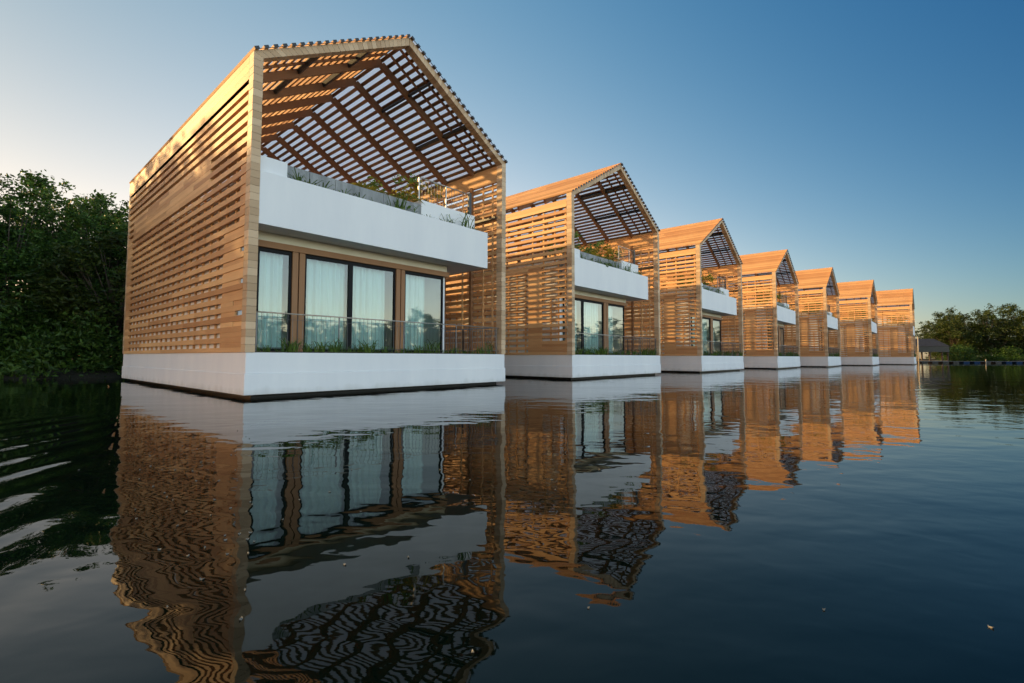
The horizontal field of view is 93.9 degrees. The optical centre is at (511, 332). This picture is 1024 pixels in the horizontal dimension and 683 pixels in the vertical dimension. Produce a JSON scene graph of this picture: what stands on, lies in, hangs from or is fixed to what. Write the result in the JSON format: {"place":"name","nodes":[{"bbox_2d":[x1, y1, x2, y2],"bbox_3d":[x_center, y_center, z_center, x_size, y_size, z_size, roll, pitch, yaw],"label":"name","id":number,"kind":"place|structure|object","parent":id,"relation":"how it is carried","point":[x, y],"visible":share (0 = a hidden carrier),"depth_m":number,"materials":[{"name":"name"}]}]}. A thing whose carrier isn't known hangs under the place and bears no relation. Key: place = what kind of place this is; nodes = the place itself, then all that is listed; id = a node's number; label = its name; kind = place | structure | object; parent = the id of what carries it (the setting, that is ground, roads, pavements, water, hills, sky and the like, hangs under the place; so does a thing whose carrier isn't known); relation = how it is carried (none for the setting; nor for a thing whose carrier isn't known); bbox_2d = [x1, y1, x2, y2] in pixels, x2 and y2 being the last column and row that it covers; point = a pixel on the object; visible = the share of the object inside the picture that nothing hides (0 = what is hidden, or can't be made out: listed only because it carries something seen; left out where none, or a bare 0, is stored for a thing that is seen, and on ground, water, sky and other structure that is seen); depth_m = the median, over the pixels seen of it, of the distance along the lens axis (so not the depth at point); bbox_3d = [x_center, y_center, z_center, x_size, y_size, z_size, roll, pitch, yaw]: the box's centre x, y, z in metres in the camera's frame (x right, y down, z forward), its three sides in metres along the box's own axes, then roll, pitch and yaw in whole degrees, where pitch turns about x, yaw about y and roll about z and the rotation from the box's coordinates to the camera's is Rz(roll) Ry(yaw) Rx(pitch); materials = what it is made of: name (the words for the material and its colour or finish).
{"place":"outdoors","nodes":[
{"label":"outdoors","id":0,"kind":"place"},
{"bbox_2d":[3,359,943,378],"bbox_3d":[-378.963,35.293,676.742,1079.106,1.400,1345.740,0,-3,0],"label":"ground","id":1,"kind":"structure","parent":0,"point":[100,373],"depth_m":19.90,"materials":[{"name":"green plant"}]},
{"bbox_2d":[0,216,41,301],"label":"tree","id":2,"kind":"object","parent":1,"relation":"on","point":[4,233],"visible":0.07,"depth_m":24.28,"materials":[{"name":"green plant"}]},
{"bbox_2d":[0,292,43,378],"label":"bush","id":3,"kind":"object","parent":1,"relation":"on","point":[11,318],"visible":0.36,"depth_m":20.06,"materials":[{"name":"green plant"}]},
{"bbox_2d":[0,173,106,353],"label":"tree","id":4,"kind":"object","parent":1,"relation":"on","point":[11,264],"visible":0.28,"depth_m":23.12,"materials":[{"name":"green plant"}]},
{"bbox_2d":[0,293,122,379],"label":"bush","id":5,"kind":"object","parent":1,"relation":"on","point":[37,360],"visible":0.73,"depth_m":20.22,"materials":[{"name":"green plant"}]},
{"bbox_2d":[0,191,127,360],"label":"tree","id":6,"kind":"object","parent":1,"relation":"on","point":[25,214],"visible":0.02,"depth_m":30.38,"materials":[{"name":"green plant"}]},
{"bbox_2d":[0,169,128,356],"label":"tree","id":7,"kind":"object","parent":1,"relation":"on","point":[40,182],"visible":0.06,"depth_m":27.50,"materials":[{"name":"green plant"}]},
{"bbox_2d":[22,321,122,376],"bbox_3d":[-17.970,1.145,21.989,5.645,3.113,5.436,0,-3,8],"label":"bush","id":8,"kind":"object","parent":1,"relation":"on","point":[95,362],"visible":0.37,"depth_m":20.73,"materials":[{"name":"green plant"}]},
{"bbox_2d":[19,189,128,327],"bbox_3d":[-23.380,-2.702,27.281,7.129,10.346,6.807,-1,-3,15],"label":"tree","id":9,"kind":"object","parent":1,"relation":"on","point":[108,220],"visible":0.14,"depth_m":26.42,"materials":[{"name":"green plant"}]},
{"bbox_2d":[24,207,127,357],"bbox_3d":[-21.545,-2.113,25.095,7.171,8.815,7.289,-1,-3,13],"label":"tree","id":10,"kind":"object","parent":1,"relation":"on","point":[79,218],"visible":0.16,"depth_m":24.05,"materials":[{"name":"green plant"}]},
{"bbox_2d":[0,230,153,367],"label":"tree","id":11,"kind":"object","parent":1,"relation":"on","point":[59,296],"visible":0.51,"depth_m":21.75,"materials":[{"name":"green plant"}]},
{"bbox_2d":[0,358,1023,682],"bbox_3d":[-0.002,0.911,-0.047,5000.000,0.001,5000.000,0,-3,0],"label":"water","id":12,"kind":"structure","parent":0,"point":[740,526],"depth_m":2.52,"materials":[{"name":"blue liquid"}]},
{"bbox_2d":[122,34,507,397],"bbox_3d":[-7.581,-2.761,17.562,12.507,11.111,8.304,-3,-4,41],"label":"villa","id":13,"kind":"object","parent":12,"relation":"on","point":[191,311],"visible":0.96,"depth_m":13.94,"materials":[{"name":"cedar wood"},{"name":"white concrete"},{"name":"glass"}]},
{"bbox_2d":[256,345,273,351],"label":"grass tuft","id":14,"kind":"object","parent":13,"relation":"on","point":[267,349],"visible":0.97,"depth_m":10.53,"materials":[{"name":"green plant"}]},
{"bbox_2d":[257,252,282,346],"bbox_3d":[-5.847,-0.725,11.484,0.139,2.360,0.620,-3,-4,41],"label":"curtain","id":15,"kind":"object","parent":13,"relation":"hanging from","point":[270,280],"visible":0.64,"depth_m":11.52,"materials":[{"name":"white fabric"}]},
{"bbox_2d":[255,247,291,350],"bbox_3d":[-5.682,-0.762,11.403,0.060,2.435,0.795,-3,-4,41],"label":"window","id":16,"kind":"structure","parent":13,"relation":"in","point":[262,249],"depth_m":11.59,"materials":[{"name":"glass"}]},
{"bbox_2d":[277,337,303,351],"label":"grass tuft","id":17,"kind":"object","parent":13,"relation":"on","point":[292,347],"visible":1,"depth_m":10.93,"materials":[{"name":"green plant"}]},
{"bbox_2d":[289,167,304,180],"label":"grass tuft","id":18,"kind":"object","parent":13,"relation":"on","point":[298,178],"visible":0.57,"depth_m":11.26,"materials":[{"name":"green plant"}]},
{"bbox_2d":[300,344,317,351],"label":"grass tuft","id":19,"kind":"object","parent":13,"relation":"on","point":[307,348],"visible":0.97,"depth_m":11.27,"materials":[{"name":"green plant"}]},
{"bbox_2d":[303,341,328,351],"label":"grass tuft","id":20,"kind":"object","parent":13,"relation":"on","point":[322,347],"visible":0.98,"depth_m":11.44,"materials":[{"name":"green plant"}]},
{"bbox_2d":[301,179,331,188],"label":"grass tuft","id":21,"kind":"object","parent":13,"relation":"on","point":[318,182],"visible":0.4,"depth_m":11.71,"materials":[{"name":"green plant"}]},
{"bbox_2d":[305,259,344,348],"bbox_3d":[-4.930,-0.670,12.520,0.141,2.360,1.150,-3,-4,41],"label":"curtain","id":22,"kind":"object","parent":13,"relation":"hanging from","point":[325,284],"visible":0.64,"depth_m":12.53,"materials":[{"name":"white fabric"}]},
{"bbox_2d":[324,341,343,351],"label":"grass tuft","id":23,"kind":"object","parent":13,"relation":"on","point":[332,349],"visible":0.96,"depth_m":11.76,"materials":[{"name":"green plant"}]},
{"bbox_2d":[323,338,352,351],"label":"grass tuft","id":24,"kind":"object","parent":13,"relation":"on","point":[339,346],"visible":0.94,"depth_m":11.91,"materials":[{"name":"green plant"}]},
{"bbox_2d":[303,254,395,351],"bbox_3d":[-4.316,-0.680,12.945,0.070,2.435,2.690,-3,-4,41],"label":"window","id":25,"kind":"structure","parent":13,"relation":"in","point":[350,264],"depth_m":12.87,"materials":[{"name":"black metal"}]},
{"bbox_2d":[354,345,365,351],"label":"grass tuft","id":26,"kind":"object","parent":13,"relation":"on","point":[359,349],"visible":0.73,"depth_m":12.36,"materials":[{"name":"green plant"}]},
{"bbox_2d":[357,340,377,352],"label":"grass tuft","id":27,"kind":"object","parent":13,"relation":"on","point":[368,348],"visible":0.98,"depth_m":12.48,"materials":[{"name":"green plant"}]},
{"bbox_2d":[352,266,384,349],"bbox_3d":[-4.085,-0.619,13.474,0.139,2.360,1.100,-3,-4,41],"label":"curtain","id":28,"kind":"object","parent":13,"relation":"hanging from","point":[368,293],"visible":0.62,"depth_m":13.51,"materials":[{"name":"white fabric"}]},
{"bbox_2d":[380,346,391,352],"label":"grass tuft","id":29,"kind":"object","parent":13,"relation":"on","point":[382,351],"visible":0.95,"depth_m":12.99,"materials":[{"name":"green plant"}]},
{"bbox_2d":[350,181,423,203],"bbox_3d":[-4.339,-3.903,14.773,3.175,1.011,2.786,1,-3,-17],"label":"plant","id":30,"kind":"object","parent":13,"relation":"on","point":[373,189],"visible":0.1,"depth_m":14.37,"materials":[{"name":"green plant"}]},
{"bbox_2d":[359,171,426,208],"bbox_3d":[-3.626,-4.038,15.128,2.122,2.136,2.233,-1,-3,23],"label":"shrub","id":31,"kind":"object","parent":13,"relation":"on","point":[376,184],"visible":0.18,"depth_m":14.85,"materials":[{"name":"green plant"}]},
{"bbox_2d":[388,192,415,209],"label":"grass tuft","id":32,"kind":"object","parent":13,"relation":"on","point":[397,204],"visible":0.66,"depth_m":13.62,"materials":[{"name":"green plant"}]},
{"bbox_2d":[405,345,422,352],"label":"grass tuft","id":33,"kind":"object","parent":13,"relation":"on","point":[416,350],"visible":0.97,"depth_m":13.67,"materials":[{"name":"green plant"}]},
{"bbox_2d":[405,275,424,349],"bbox_3d":[-3.043,-0.556,14.653,0.134,2.360,0.850,-3,-4,41],"label":"curtain","id":34,"kind":"object","parent":13,"relation":"hanging from","point":[414,306],"visible":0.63,"depth_m":14.73,"materials":[{"name":"white fabric"}]},
{"bbox_2d":[392,180,444,201],"bbox_3d":[-3.056,-4.177,16.407,1.891,1.763,1.947,-2,-4,38],"label":"shrub","id":35,"kind":"object","parent":13,"relation":"on","point":[415,192],"visible":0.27,"depth_m":16.16,"materials":[{"name":"green plant"}]},
{"bbox_2d":[404,271,442,352],"bbox_3d":[-2.724,-0.584,14.742,0.060,2.435,1.495,-3,-4,41],"label":"window","id":36,"kind":"structure","parent":13,"relation":"in","point":[406,272],"depth_m":15.20,"materials":[{"name":"black glass"}]},
{"bbox_2d":[424,339,436,352],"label":"grass tuft","id":37,"kind":"object","parent":13,"relation":"on","point":[428,350],"visible":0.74,"depth_m":14.20,"materials":[{"name":"green plant"}]},
{"bbox_2d":[424,340,448,352],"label":"grass tuft","id":38,"kind":"object","parent":13,"relation":"on","point":[436,350],"visible":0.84,"depth_m":14.33,"materials":[{"name":"green plant"}]},
{"bbox_2d":[457,211,478,228],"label":"grass tuft","id":39,"kind":"object","parent":13,"relation":"on","point":[466,220],"visible":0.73,"depth_m":15.40,"materials":[{"name":"green plant"}]},
{"bbox_2d":[476,347,487,353],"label":"grass tuft","id":40,"kind":"object","parent":13,"relation":"on","point":[480,351],"visible":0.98,"depth_m":15.62,"materials":[{"name":"green plant"}]},
{"bbox_2d":[479,340,493,353],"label":"grass tuft","id":41,"kind":"object","parent":13,"relation":"on","point":[491,348],"visible":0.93,"depth_m":16.09,"materials":[{"name":"green plant"}]},
{"bbox_2d":[445,162,660,379],"bbox_3d":[0.528,-2.280,26.560,12.507,11.111,8.304,-3,-4,41],"label":"villa","id":42,"kind":"object","parent":12,"relation":"on","point":[606,205],"visible":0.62,"depth_m":21.76,"materials":[{"name":"cedar wood"},{"name":"white concrete"},{"name":"glass"}]},
{"bbox_2d":[542,234,592,259],"bbox_3d":[2.349,-3.553,21.137,1.952,1.709,2.054,-2,-4,37],"label":"shrub","id":43,"kind":"object","parent":42,"relation":"on","point":[576,236],"visible":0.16,"depth_m":21.09,"materials":[{"name":"green plant"}]},
{"bbox_2d":[562,299,576,350],"bbox_3d":[2.453,-0.233,20.701,0.142,2.360,1.100,-3,-4,41],"label":"curtain","id":44,"kind":"object","parent":42,"relation":"hanging from","point":[575,342],"visible":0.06,"depth_m":21.05,"materials":[{"name":"white fabric"}]},
{"bbox_2d":[563,231,600,253],"bbox_3d":[3.050,-3.618,22.370,1.952,2.051,2.054,2,-4,-35],"label":"shrub","id":45,"kind":"object","parent":42,"relation":"on","point":[595,245],"visible":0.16,"depth_m":22.33,"materials":[{"name":"green plant"}]},
{"bbox_2d":[563,298,603,353],"bbox_3d":[3.215,-0.233,21.292,0.070,2.435,3.175,-3,-4,41],"label":"window","id":46,"kind":"structure","parent":42,"relation":"in","point":[582,300],"depth_m":21.17,"materials":[{"name":"black glass"}]},
{"bbox_2d":[584,302,597,351],"bbox_3d":[3.561,-0.166,21.954,0.140,2.360,1.350,-3,-4,41],"label":"curtain","id":47,"kind":"object","parent":42,"relation":"hanging from","point":[590,319],"visible":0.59,"depth_m":22.06,"materials":[{"name":"white fabric"}]},
{"bbox_2d":[590,346,602,354],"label":"grass tuft","id":48,"kind":"object","parent":42,"relation":"on","point":[598,352],"visible":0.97,"depth_m":20.72,"materials":[{"name":"green plant"}]},
{"bbox_2d":[582,250,623,263],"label":"plant","id":49,"kind":"object","parent":42,"relation":"on","point":[592,253],"visible":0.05,"depth_m":23.39,"materials":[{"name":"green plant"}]},
{"bbox_2d":[598,346,608,354],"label":"grass tuft","id":50,"kind":"object","parent":42,"relation":"on","point":[604,352],"visible":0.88,"depth_m":21.04,"materials":[{"name":"green plant"}]},
{"bbox_2d":[586,239,623,258],"bbox_3d":[4.438,-3.550,24.249,2.233,2.136,2.122,-2,-4,38],"label":"shrub","id":51,"kind":"object","parent":42,"relation":"on","point":[602,243],"visible":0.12,"depth_m":24.25,"materials":[{"name":"green plant"}]},
{"bbox_2d":[592,245,623,257],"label":"shrub","id":52,"kind":"object","parent":42,"relation":"on","point":[607,249],"visible":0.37,"depth_m":25.11,"materials":[{"name":"green plant"}]},
{"bbox_2d":[608,306,612,352],"bbox_3d":[4.669,-0.099,23.209,0.128,2.360,0.700,-3,-4,44],"label":"curtain","id":53,"kind":"object","parent":42,"relation":"hanging from","point":[610,323],"visible":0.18,"depth_m":23.36,"materials":[{"name":"white fabric"}]},
{"bbox_2d":[608,304,624,354],"bbox_3d":[5.078,-0.121,23.391,0.060,2.435,1.625,-3,-4,41],"label":"window","id":54,"kind":"structure","parent":42,"relation":"in","point":[620,306],"depth_m":23.93,"materials":[{"name":"black glass"}]},
{"bbox_2d":[638,347,650,354],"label":"grass tuft","id":55,"kind":"object","parent":42,"relation":"on","point":[640,350],"visible":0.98,"depth_m":23.96,"materials":[{"name":"green plant"}]},
{"bbox_2d":[581,218,743,372],"bbox_3d":[9.287,-1.798,35.557,12.507,11.111,8.304,-3,-4,41],"label":"villa","id":56,"kind":"object","parent":12,"relation":"on","point":[697,248],"visible":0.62,"depth_m":30.51,"materials":[{"name":"cedar wood"},{"name":"white concrete"},{"name":"glass"}]},
{"bbox_2d":[673,270,702,287],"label":"shrub","id":57,"kind":"object","parent":56,"relation":"on","point":[683,279],"visible":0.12,"depth_m":29.95,"materials":[{"name":"green plant"}]},
{"bbox_2d":[690,317,696,345],"bbox_3d":[11.213,0.249,29.697,0.139,2.360,1.100,-3,-4,41],"label":"curtain","id":58,"kind":"object","parent":56,"relation":"hanging from","point":[693,332],"visible":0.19,"depth_m":29.78,"materials":[{"name":"white fabric"}]},
{"bbox_2d":[678,270,712,290],"bbox_3d":[11.808,-3.142,31.255,2.054,2.051,1.952,3,-4,-41],"label":"shrub","id":59,"kind":"object","parent":56,"relation":"on","point":[689,282],"visible":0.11,"depth_m":31.27,"materials":[{"name":"green plant"}]},
{"bbox_2d":[691,317,710,354],"bbox_3d":[11.974,0.249,30.291,0.070,2.435,3.175,-3,-4,41],"label":"window","id":60,"kind":"structure","parent":56,"relation":"in","point":[691,317],"depth_m":31.37,"materials":[{"name":"black glass"}]},
{"bbox_2d":[689,272,713,284],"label":"shrub","id":61,"kind":"object","parent":56,"relation":"on","point":[708,275],"visible":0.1,"depth_m":32.87,"materials":[{"name":"green plant"}]},
{"bbox_2d":[702,319,706,352],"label":"curtain","id":62,"kind":"object","parent":56,"relation":"hanging from","point":[704,329],"visible":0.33,"depth_m":31.20,"materials":[{"name":"white fabric"}]},
{"bbox_2d":[692,275,716,287],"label":"shrub","id":63,"kind":"object","parent":56,"relation":"on","point":[708,278],"visible":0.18,"depth_m":33.98,"materials":[{"name":"green plant"}]},
{"bbox_2d":[713,319,720,354],"bbox_3d":[13.838,0.361,32.388,0.060,2.435,1.625,-3,-4,41],"label":"window","id":64,"kind":"structure","parent":56,"relation":"in","point":[713,319],"depth_m":32.95,"materials":[{"name":"black glass"}]},
{"bbox_2d":[651,249,799,368],"bbox_3d":[18.817,-1.309,44.665,12.507,11.111,8.304,-3,-4,41],"label":"villa","id":65,"kind":"object","parent":12,"relation":"on","point":[763,334],"visible":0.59,"depth_m":39.06,"materials":[{"name":"cedar wood"},{"name":"white concrete"},{"name":"glass"}]},
{"bbox_2d":[768,327,778,351],"bbox_3d":[21.503,0.738,39.399,0.070,2.435,3.175,-3,-4,41],"label":"window","id":66,"kind":"structure","parent":65,"relation":"in","point":[768,327],"depth_m":38.91,"materials":[{"name":"black glass"}]},
{"bbox_2d":[780,328,783,355],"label":"window","id":67,"kind":"structure","parent":65,"relation":"in","point":[781,329],"depth_m":41.64,"materials":[{"name":"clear glass"}]},
{"bbox_2d":[731,267,840,366],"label":"villa","id":68,"kind":"object","parent":12,"relation":"on","point":[819,286],"visible":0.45,"depth_m":46.91,"materials":[{"name":"cedar wood"},{"name":"white concrete"},{"name":"glass"}]},
{"bbox_2d":[819,332,824,349],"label":"window","id":69,"kind":"structure","parent":68,"relation":"in","point":[819,332],"depth_m":47.21,"materials":[{"name":"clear glass"}]},
{"bbox_2d":[778,280,878,365],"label":"villa","id":70,"kind":"object","parent":12,"relation":"on","point":[856,338],"visible":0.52,"depth_m":54.82,"materials":[{"name":"cedar"},{"name":"white concrete"},{"name":"timber"}]},
{"bbox_2d":[839,289,915,364],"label":"villa","id":71,"kind":"object","parent":12,"relation":"on","point":[896,347],"visible":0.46,"depth_m":62.08,"materials":[{"name":"cedar"},{"name":"white concrete"},{"name":"timber"}]},
{"bbox_2d":[917,337,919,362],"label":"mooring pole","id":72,"kind":"object","parent":12,"relation":"in","point":[918,348],"visible":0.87,"depth_m":76.41,"materials":[{"name":"beige wood"}]},
{"bbox_2d":[908,339,948,360],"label":"boathouse","id":73,"kind":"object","parent":12,"relation":"on","point":[929,345],"visible":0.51,"depth_m":83.58,"materials":[{"name":"concrete"}]},
{"bbox_2d":[916,359,1023,362],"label":"floating dock","id":74,"kind":"object","parent":12,"relation":"on","point":[985,361],"visible":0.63,"depth_m":79.65,"materials":[{"name":"plastic"}]},
{"bbox_2d":[0,0,1023,357],"label":"sky","id":75,"kind":"structure","parent":0,"point":[880,141],"materials":[{"name":"blue"}]},
{"bbox_2d":[624,262,633,271],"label":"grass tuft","id":76,"kind":"object","parent":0,"point":[629,270],"visible":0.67,"depth_m":23.43,"materials":[{"name":"green plant"}]},
{"bbox_3d":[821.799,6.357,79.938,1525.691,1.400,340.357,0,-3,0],"label":"far bank","id":77,"kind":"structure","parent":0,"visible":0},
{"bbox_2d":[915,307,975,358],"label":"tree","id":78,"kind":"object","parent":77,"relation":"on","point":[925,329],"visible":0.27,"depth_m":101.89,"materials":[{"name":"green plant"}]},
{"bbox_2d":[926,319,979,360],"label":"tree","id":79,"kind":"object","parent":77,"relation":"on","point":[947,329],"visible":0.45,"depth_m":91.67,"materials":[{"name":"green plant"}]},
{"bbox_2d":[920,313,993,358],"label":"tree","id":80,"kind":"object","parent":77,"relation":"on","point":[971,337],"visible":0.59,"depth_m":91.22,"materials":[{"name":"green plant"}]},
{"bbox_2d":[935,314,978,354],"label":"tree","id":81,"kind":"object","parent":77,"relation":"on","point":[963,321],"visible":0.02,"depth_m":99.42,"materials":[{"name":"green plant"}]},
{"bbox_2d":[937,344,980,360],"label":"bush","id":82,"kind":"object","parent":77,"relation":"on","point":[960,357],"visible":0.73,"depth_m":86.26,"materials":[{"name":"green plant"}]},
{"bbox_2d":[963,352,1009,360],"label":"bush","id":83,"kind":"object","parent":77,"relation":"on","point":[997,357],"visible":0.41,"depth_m":85.88,"materials":[{"name":"green plant"}]},
{"bbox_2d":[959,308,1023,354],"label":"tree","id":84,"kind":"object","parent":77,"relation":"on","point":[986,315],"visible":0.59,"depth_m":90.65,"materials":[{"name":"green plant"}]},
{"bbox_2d":[974,303,1023,348],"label":"tree","id":85,"kind":"object","parent":77,"relation":"on","point":[1001,309],"visible":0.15,"depth_m":99.03,"materials":[{"name":"green plant"}]},
{"bbox_2d":[980,345,1023,360],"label":"bush","id":86,"kind":"object","parent":77,"relation":"on","point":[1012,356],"visible":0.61,"depth_m":86.80,"materials":[{"name":"green plant"}]},
{"bbox_2d":[988,304,1023,354],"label":"tree","id":87,"kind":"object","parent":77,"relation":"on","point":[1017,326],"visible":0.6,"depth_m":90.10,"materials":[{"name":"green plant"}]},
{"bbox_2d":[998,346,1023,359],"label":"bush","id":88,"kind":"object","parent":77,"relation":"on","point":[1020,354],"visible":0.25,"depth_m":88.56,"materials":[{"name":"green plant"}]}
]}

